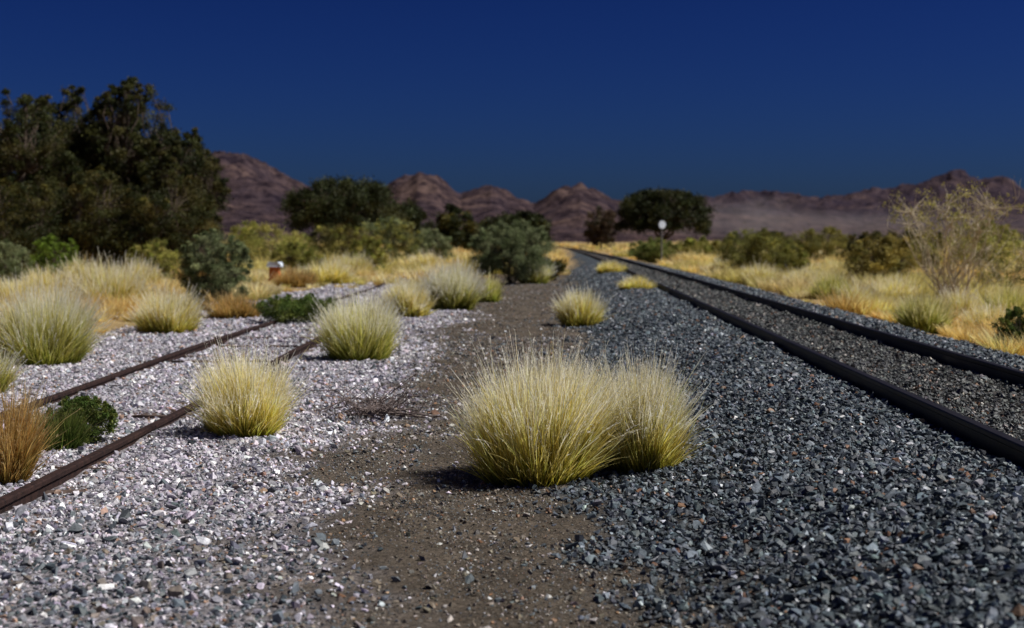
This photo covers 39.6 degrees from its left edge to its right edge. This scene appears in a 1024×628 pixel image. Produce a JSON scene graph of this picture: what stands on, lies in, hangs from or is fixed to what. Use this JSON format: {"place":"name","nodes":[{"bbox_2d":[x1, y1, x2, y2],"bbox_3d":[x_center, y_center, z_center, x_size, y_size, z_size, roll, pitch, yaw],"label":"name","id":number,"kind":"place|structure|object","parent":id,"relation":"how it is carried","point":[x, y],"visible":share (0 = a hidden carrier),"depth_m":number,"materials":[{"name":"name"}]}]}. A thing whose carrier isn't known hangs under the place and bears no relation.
{"place":"outdoors","nodes":[
{"label":"outdoors","id":0,"kind":"place"},
{"bbox_2d":[0,242,1023,627],"bbox_3d":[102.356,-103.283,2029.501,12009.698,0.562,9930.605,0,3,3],"label":"ground","id":1,"kind":"structure","parent":0,"point":[436,550],"depth_m":5.74,"materials":[{"name":"grey gravel"}]},
{"bbox_2d":[0,238,38,284],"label":"shrub","id":2,"kind":"object","parent":1,"relation":"on","point":[14,260],"visible":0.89,"depth_m":32.55,"materials":[{"name":"green plant"}]},
{"bbox_2d":[0,333,39,392],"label":"grass clump","id":3,"kind":"object","parent":1,"relation":"on","point":[4,372],"visible":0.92,"depth_m":11.22,"materials":[{"name":"yellow plant"}]},
{"bbox_2d":[0,263,50,297],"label":"grass clump","id":4,"kind":"object","parent":1,"relation":"on","point":[18,284],"visible":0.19,"depth_m":25.65,"materials":[{"name":"beige plant"}]},
{"bbox_2d":[0,368,83,484],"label":"grass clump","id":5,"kind":"object","parent":1,"relation":"on","point":[20,451],"visible":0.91,"depth_m":7.14,"materials":[{"name":"brown plant"}]},
{"bbox_2d":[0,88,88,265],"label":"thorn tree","id":6,"kind":"object","parent":1,"relation":"on","point":[20,153],"visible":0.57,"depth_m":45.97,"materials":[{"name":"green plant"}]},
{"bbox_2d":[0,175,91,270],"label":"shrub","id":7,"kind":"object","parent":1,"relation":"on","point":[20,218],"visible":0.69,"depth_m":40.33,"materials":[{"name":"green plant"}]},
{"bbox_2d":[16,261,85,289],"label":"grass clump","id":8,"kind":"object","parent":1,"relation":"on","point":[48,276],"visible":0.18,"depth_m":29.42,"materials":[{"name":"beige plant"}]},
{"bbox_2d":[28,233,83,279],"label":"shrub","id":9,"kind":"object","parent":1,"relation":"on","point":[51,248],"visible":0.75,"depth_m":37.79,"materials":[{"name":"green plant"}]},
{"bbox_2d":[0,266,123,365],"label":"grass clump","id":10,"kind":"object","parent":1,"relation":"on","point":[38,331],"visible":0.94,"depth_m":13.76,"materials":[{"name":"yellow plant"}]},
{"bbox_2d":[31,394,104,450],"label":"green plant","id":11,"kind":"object","parent":1,"relation":"on","point":[74,436],"visible":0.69,"depth_m":8.21,"materials":[{"name":"green plant"}]},
{"bbox_2d":[34,85,106,266],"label":"thorn tree","id":12,"kind":"object","parent":1,"relation":"on","point":[75,100],"visible":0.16,"depth_m":48.25,"materials":[{"name":"green plant"}]},
{"bbox_2d":[6,115,145,263],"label":"thorn tree","id":13,"kind":"object","parent":1,"relation":"on","point":[92,217],"depth_m":51.84,"materials":[{"name":"green plant"}]},
{"bbox_2d":[49,250,109,281],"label":"grass clump","id":14,"kind":"object","parent":1,"relation":"on","point":[70,267],"visible":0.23,"depth_m":36.61,"materials":[{"name":"beige plant"}]},
{"bbox_2d":[44,395,120,443],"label":"shrub","id":15,"kind":"object","parent":1,"relation":"on","point":[106,411],"visible":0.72,"depth_m":8.45,"materials":[{"name":"green plant"}]},
{"bbox_2d":[43,165,163,269],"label":"shrub","id":16,"kind":"object","parent":1,"relation":"on","point":[106,223],"visible":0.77,"depth_m":41.13,"materials":[{"name":"green plant"}]},
{"bbox_2d":[58,246,162,301],"bbox_3d":[-6.669,-0.575,23.994,1.694,1.142,1.778,3,4,41],"label":"grass clump","id":17,"kind":"object","parent":1,"relation":"on","point":[125,280],"visible":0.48,"depth_m":23.77,"materials":[{"name":"beige plant"}]},
{"bbox_2d":[72,76,191,267],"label":"thorn tree","id":18,"kind":"object","parent":1,"relation":"on","point":[124,147],"visible":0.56,"depth_m":46.92,"materials":[{"name":"green plant"}]},
{"bbox_2d":[115,254,173,283],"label":"grass clump","id":19,"kind":"object","parent":1,"relation":"on","point":[154,274],"visible":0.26,"depth_m":33.11,"materials":[{"name":"beige plant"}]},
{"bbox_2d":[124,237,182,282],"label":"shrub","id":20,"kind":"object","parent":1,"relation":"on","point":[160,255],"visible":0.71,"depth_m":35.71,"materials":[{"name":"green plant"}]},
{"bbox_2d":[112,277,214,333],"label":"grass clump","id":21,"kind":"object","parent":1,"relation":"on","point":[181,314],"visible":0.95,"depth_m":18.46,"materials":[{"name":"yellow plant"}]},
{"bbox_2d":[118,164,221,275],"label":"shrub","id":22,"kind":"object","parent":1,"relation":"on","point":[176,234],"visible":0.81,"depth_m":41.37,"materials":[{"name":"green plant"}]},
{"bbox_2d":[134,127,233,259],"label":"thorn tree","id":23,"kind":"object","parent":1,"relation":"on","point":[204,166],"visible":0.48,"depth_m":45.43,"materials":[{"name":"green plant"}]},
{"bbox_2d":[171,256,213,283],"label":"grass clump","id":24,"kind":"object","parent":1,"relation":"on","point":[180,273],"visible":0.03,"depth_m":35.17,"materials":[{"name":"beige plant"}]},
{"bbox_2d":[0,277,425,515],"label":"railway track","id":25,"kind":"structure","parent":1,"relation":"on","point":[32,491],"depth_m":9.69,"materials":[{"name":"metal"}]},
{"bbox_2d":[173,227,256,303],"bbox_3d":[-5.127,-0.703,24.565,1.450,1.598,1.352,0,3,3],"label":"shrub","id":26,"kind":"object","parent":1,"relation":"on","point":[221,271],"visible":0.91,"depth_m":24.35,"materials":[{"name":"green plant"}]},
{"bbox_2d":[201,289,262,318],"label":"grass clump","id":27,"kind":"object","parent":1,"relation":"on","point":[235,307],"visible":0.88,"depth_m":22.13,"materials":[{"name":"brown plant"}]},
{"bbox_2d":[0,278,521,627],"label":"pale gravel","id":28,"kind":"structure","parent":1,"relation":"on","point":[179,597],"depth_m":6.81,"materials":[{"name":"grey gravel"}]},
{"bbox_2d":[171,331,317,437],"bbox_3d":[-1.677,0.414,8.761,0.901,0.690,0.960,0,3,3],"label":"grass clump","id":29,"kind":"object","parent":28,"relation":"on","point":[239,401],"visible":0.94,"depth_m":8.62,"materials":[{"name":"yellow plant"}]},
{"bbox_2d":[225,220,315,261],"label":"shrub","id":30,"kind":"object","parent":1,"relation":"on","point":[254,244],"visible":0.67,"depth_m":59.37,"materials":[{"name":"green plant"}]},
{"bbox_2d":[266,262,282,281],"bbox_3d":[-6.539,-1.129,39.216,0.433,0.635,0.376,0,3,3],"label":"boundary marker","id":31,"kind":"object","parent":1,"relation":"on","point":[273,266],"visible":0.77,"depth_m":39.06,"materials":[{"name":"orange paint"}]},
{"bbox_2d":[270,262,319,287],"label":"grass clump","id":32,"kind":"object","parent":1,"relation":"on","point":[300,279],"visible":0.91,"depth_m":36.55,"materials":[{"name":"brown plant"}]},
{"bbox_2d":[252,292,344,323],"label":"shrub","id":33,"kind":"object","parent":1,"relation":"on","point":[286,307],"visible":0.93,"depth_m":20.64,"materials":[{"name":"green plant"}]},
{"bbox_2d":[269,241,329,271],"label":"shrub","id":34,"kind":"object","parent":1,"relation":"on","point":[290,253],"visible":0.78,"depth_m":44.61,"materials":[{"name":"green plant"}]},
{"bbox_2d":[298,254,355,283],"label":"grass clump","id":35,"kind":"object","parent":1,"relation":"on","point":[336,274],"visible":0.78,"depth_m":39.44,"materials":[{"name":"yellow plant"}]},
{"bbox_2d":[306,223,366,257],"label":"shrub","id":36,"kind":"object","parent":1,"relation":"on","point":[332,242],"visible":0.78,"depth_m":61.33,"materials":[{"name":"green plant"}]},
{"bbox_2d":[275,173,408,241],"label":"acacia tree","id":37,"kind":"object","parent":1,"relation":"on","point":[346,201],"visible":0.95,"depth_m":82.88,"materials":[{"name":"green plant"}]},
{"bbox_2d":[326,246,379,270],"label":"grass clump","id":38,"kind":"object","parent":1,"relation":"on","point":[358,261],"visible":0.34,"depth_m":46.80,"materials":[{"name":"yellow plant"}]},
{"bbox_2d":[299,279,413,360],"bbox_3d":[-1.586,0.045,14.525,1.258,0.866,1.294,0,3,3],"label":"grass clump","id":39,"kind":"object","parent":1,"relation":"on","point":[368,331],"visible":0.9,"depth_m":14.29,"materials":[{"name":"yellow plant"}]},
{"bbox_2d":[348,235,389,270],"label":"shrub","id":40,"kind":"object","parent":1,"relation":"on","point":[373,246],"visible":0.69,"depth_m":47.69,"materials":[{"name":"green plant"}]},
{"bbox_2d":[308,374,455,422],"bbox_3d":[-0.861,0.590,9.656,1.018,0.356,0.752,-1,3,-26],"label":"dead shrub","id":41,"kind":"object","parent":1,"relation":"on","point":[381,408],"visible":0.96,"depth_m":9.57,"materials":[{"name":"brown plant"}]},
{"bbox_2d":[358,216,424,262],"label":"shrub","id":42,"kind":"object","parent":1,"relation":"on","point":[393,231],"visible":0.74,"depth_m":63.42,"materials":[{"name":"green plant"}]},
{"bbox_2d":[372,197,437,244],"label":"acacia tree","id":43,"kind":"object","parent":1,"relation":"on","point":[414,214],"visible":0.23,"depth_m":94.07,"materials":[{"name":"green plant"}]},
{"bbox_2d":[3,282,811,627],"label":"path pebbles","id":44,"kind":"object","parent":1,"relation":"on","point":[431,436],"visible":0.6,"depth_m":6.42,"materials":[{"name":"gravel"}]},
{"bbox_2d":[372,271,449,317],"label":"grass clump","id":45,"kind":"object","parent":1,"relation":"on","point":[414,302],"visible":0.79,"depth_m":22.32,"materials":[{"name":"yellow plant"}]},
{"bbox_2d":[407,248,444,266],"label":"grass clump","id":46,"kind":"object","parent":1,"relation":"on","point":[429,258],"visible":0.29,"depth_m":54.27,"materials":[{"name":"yellow plant"}]},
{"bbox_2d":[405,228,456,258],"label":"shrub","id":47,"kind":"object","parent":1,"relation":"on","point":[436,241],"visible":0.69,"depth_m":74.43,"materials":[{"name":"green plant"}]},
{"bbox_2d":[415,254,493,310],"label":"grass clump","id":48,"kind":"object","parent":1,"relation":"on","point":[464,288],"visible":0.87,"depth_m":24.76,"materials":[{"name":"beige plant"}]},
{"bbox_2d":[431,202,480,250],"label":"acacia tree","id":49,"kind":"object","parent":1,"relation":"on","point":[453,224],"visible":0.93,"depth_m":109.17,"materials":[{"name":"green plant"}]},
{"bbox_2d":[478,266,507,302],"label":"grass clump","id":50,"kind":"object","parent":1,"relation":"on","point":[494,296],"visible":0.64,"depth_m":27.45,"materials":[{"name":"plant"}]},
{"bbox_2d":[463,218,558,283],"bbox_3d":[0.015,-1.727,40.045,2.829,1.925,2.620,0,3,3],"label":"shrub","id":51,"kind":"object","parent":1,"relation":"on","point":[511,245],"visible":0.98,"depth_m":39.62,"materials":[{"name":"green plant"}]},
{"bbox_2d":[0,255,1023,304],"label":"dry grass","id":52,"kind":"structure","parent":1,"relation":"on","point":[769,282],"depth_m":35.95,"materials":[{"name":"yellow plant"}]},
{"bbox_2d":[0,279,1023,355],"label":"dry grass","id":53,"kind":"structure","parent":1,"relation":"on","point":[873,307],"depth_m":22.22,"materials":[{"name":"yellow plant"}]},
{"bbox_2d":[477,209,554,241],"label":"acacia tree","id":54,"kind":"object","parent":1,"relation":"on","point":[537,220],"visible":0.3,"depth_m":113.68,"materials":[{"name":"green plant"}]},
{"bbox_2d":[24,241,1023,271],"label":"dry grass","id":55,"kind":"structure","parent":1,"relation":"on","point":[679,258],"depth_m":70.01,"materials":[{"name":"yellow plant"}]},
{"bbox_2d":[510,254,557,283],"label":"grass clump","id":56,"kind":"object","parent":1,"relation":"on","point":[541,277],"visible":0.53,"depth_m":40.08,"materials":[{"name":"beige plant"}]},
{"bbox_2d":[433,327,662,487],"bbox_3d":[0.176,0.443,7.164,1.189,0.798,1.271,0,3,3],"label":"grass clump","id":57,"kind":"object","parent":1,"relation":"on","point":[550,431],"visible":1,"depth_m":6.97,"materials":[{"name":"yellow plant"}]},
{"bbox_2d":[545,257,568,280],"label":"shrub","id":58,"kind":"object","parent":1,"relation":"on","point":[561,265],"visible":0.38,"depth_m":42.63,"materials":[{"name":"green plant"}]},
{"bbox_2d":[546,282,616,326],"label":"grass clump","id":59,"kind":"object","parent":1,"relation":"on","point":[577,309],"visible":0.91,"depth_m":20.10,"materials":[{"name":"yellow plant"}]},
{"bbox_2d":[583,205,617,250],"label":"acacia tree","id":60,"kind":"object","parent":1,"relation":"on","point":[600,226],"visible":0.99,"depth_m":169.12,"materials":[{"name":"brown plant"}]},
{"bbox_2d":[594,258,631,273],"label":"grass clump","id":61,"kind":"object","parent":1,"relation":"on","point":[608,267],"visible":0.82,"depth_m":43.63,"materials":[{"name":"yellow plant"}]},
{"bbox_2d":[222,237,1023,252],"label":"dry grass","id":62,"kind":"structure","parent":1,"relation":"on","point":[617,247],"depth_m":210.97,"materials":[{"name":"yellow plant"}]},
{"bbox_2d":[615,273,658,289],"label":"grass clump","id":63,"kind":"object","parent":1,"relation":"on","point":[640,282],"visible":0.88,"depth_m":29.12,"materials":[{"name":"yellow plant"}]},
{"bbox_2d":[573,336,720,473],"bbox_3d":[0.637,0.467,7.359,0.924,0.709,0.887,0,3,3],"label":"grass clump","id":64,"kind":"object","parent":1,"relation":"on","point":[655,443],"visible":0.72,"depth_m":7.21,"materials":[{"name":"yellow plant"}]},
{"bbox_2d":[625,236,678,263],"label":"shrub","id":65,"kind":"object","parent":1,"relation":"on","point":[650,250],"visible":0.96,"depth_m":74.38,"materials":[{"name":"green plant"}]},
{"bbox_2d":[657,220,665,260],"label":"signal marker","id":66,"kind":"object","parent":1,"relation":"on","point":[661,224],"visible":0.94,"depth_m":71.81,"materials":[{"name":"white paint"}]},
{"bbox_2d":[609,186,717,243],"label":"acacia tree","id":67,"kind":"object","parent":1,"relation":"on","point":[648,209],"visible":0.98,"depth_m":117.74,"materials":[{"name":"green plant"}]},
{"bbox_2d":[672,236,724,257],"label":"shrub","id":68,"kind":"object","parent":1,"relation":"on","point":[703,244],"visible":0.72,"depth_m":89.02,"materials":[{"name":"green plant"}]},
{"bbox_2d":[706,255,735,270],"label":"grass clump","id":69,"kind":"object","parent":1,"relation":"on","point":[719,263],"visible":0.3,"depth_m":51.35,"materials":[{"name":"yellow plant"}]},
{"bbox_2d":[712,222,797,271],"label":"shrub","id":70,"kind":"object","parent":1,"relation":"on","point":[756,241],"visible":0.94,"depth_m":49.09,"materials":[{"name":"green plant"}]},
{"bbox_2d":[736,256,780,284],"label":"grass clump","id":71,"kind":"object","parent":1,"relation":"on","point":[758,270],"visible":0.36,"depth_m":38.69,"materials":[{"name":"beige plant"}]},
{"bbox_2d":[740,229,804,251],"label":"shrub","id":72,"kind":"object","parent":1,"relation":"on","point":[773,232],"visible":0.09,"depth_m":94.39,"materials":[{"name":"green plant"}]},
{"bbox_2d":[525,263,1023,627],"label":"track ballast","id":73,"kind":"structure","parent":1,"relation":"on","point":[765,386],"depth_m":6.33,"materials":[{"name":"gravel"}]},
{"bbox_2d":[553,246,1023,474],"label":"railway track","id":74,"kind":"structure","parent":1,"relation":"on","point":[994,442],"depth_m":10.66,"materials":[{"name":"metal"}]},
{"bbox_2d":[768,244,812,272],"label":"shrub","id":75,"kind":"object","parent":1,"relation":"on","point":[802,259],"visible":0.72,"depth_m":49.59,"materials":[{"name":"green plant"}]},
{"bbox_2d":[773,264,824,286],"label":"grass clump","id":76,"kind":"object","parent":1,"relation":"on","point":[803,270],"visible":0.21,"depth_m":32.49,"materials":[{"name":"beige plant"}]},
{"bbox_2d":[789,225,849,261],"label":"shrub","id":77,"kind":"object","parent":1,"relation":"on","point":[838,240],"visible":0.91,"depth_m":67.15,"materials":[{"name":"green plant"}]},
{"bbox_2d":[805,266,852,299],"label":"grass clump","id":78,"kind":"object","parent":1,"relation":"on","point":[822,284],"visible":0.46,"depth_m":29.20,"materials":[{"name":"beige plant"}]},
{"bbox_2d":[834,272,890,303],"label":"grass clump","id":79,"kind":"object","parent":1,"relation":"on","point":[871,292],"visible":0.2,"depth_m":24.31,"materials":[{"name":"yellow plant"}]},
{"bbox_2d":[841,231,886,255],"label":"shrub","id":80,"kind":"object","parent":1,"relation":"on","point":[864,235],"visible":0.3,"depth_m":69.56,"materials":[{"name":"green plant"}]},
{"bbox_2d":[838,233,935,278],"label":"shrub","id":81,"kind":"object","parent":1,"relation":"on","point":[892,255],"visible":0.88,"depth_m":35.43,"materials":[{"name":"green plant"}]},
{"bbox_2d":[869,270,920,298],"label":"grass clump","id":82,"kind":"object","parent":1,"relation":"on","point":[900,287],"visible":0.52,"depth_m":27.59,"materials":[{"name":"yellow plant"}]},
{"bbox_2d":[868,227,950,254],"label":"shrub","id":83,"kind":"object","parent":1,"relation":"on","point":[877,232],"visible":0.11,"depth_m":73.91,"materials":[{"name":"green plant"}]},
{"bbox_2d":[883,285,964,333],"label":"grass clump","id":84,"kind":"object","parent":1,"relation":"on","point":[925,314],"visible":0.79,"depth_m":18.14,"materials":[{"name":"yellow plant"}]},
{"bbox_2d":[907,239,945,271],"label":"shrub","id":85,"kind":"object","parent":1,"relation":"on","point":[931,246],"visible":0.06,"depth_m":44.68,"materials":[{"name":"green plant"}]},
{"bbox_2d":[878,176,1023,299],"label":"shrub","id":86,"kind":"object","parent":1,"relation":"on","point":[953,261],"visible":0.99,"depth_m":24.30,"materials":[{"name":"yellow plant"}]},
{"bbox_2d":[928,283,991,315],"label":"grass clump","id":87,"kind":"object","parent":1,"relation":"on","point":[966,299],"visible":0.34,"depth_m":21.66,"materials":[{"name":"yellow plant"}]},
{"bbox_2d":[943,217,1021,264],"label":"shrub","id":88,"kind":"object","parent":1,"relation":"on","point":[1005,228],"visible":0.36,"depth_m":59.28,"materials":[{"name":"green plant"}]},
{"bbox_2d":[957,294,1011,332],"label":"grass clump","id":89,"kind":"object","parent":1,"relation":"on","point":[987,311],"visible":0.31,"depth_m":17.88,"materials":[{"name":"yellow plant"}]},
{"bbox_2d":[951,226,1023,288],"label":"shrub","id":90,"kind":"object","parent":1,"relation":"on","point":[1019,259],"visible":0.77,"depth_m":29.60,"materials":[{"name":"green plant"}]},
{"bbox_2d":[972,279,1023,313],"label":"grass clump","id":91,"kind":"object","parent":1,"relation":"on","point":[1014,298],"visible":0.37,"depth_m":20.75,"materials":[{"name":"yellow plant"}]},
{"bbox_2d":[988,306,1023,350],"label":"shrub","id":92,"kind":"object","parent":1,"relation":"on","point":[1010,315],"visible":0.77,"depth_m":14.97,"materials":[{"name":"green plant"}]},
{"bbox_2d":[0,0,1023,202],"label":"sky","id":93,"kind":"structure","parent":0,"point":[529,99],"materials":[{"name":"blue"}]},
{"bbox_2d":[1,150,1023,242],"bbox_3d":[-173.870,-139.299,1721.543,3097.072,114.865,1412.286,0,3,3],"label":"mountain range","id":94,"kind":"structure","parent":0,"point":[259,188],"depth_m":1487.69,"materials":[{"name":"brown stone"}]},
{"bbox_2d":[532,169,1023,225],"bbox_3d":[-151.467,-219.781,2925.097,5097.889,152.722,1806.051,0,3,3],"label":"mountain range","id":95,"kind":"structure","parent":0,"point":[862,205],"depth_m":2663.80,"materials":[{"name":"brown stone"}]}
]}

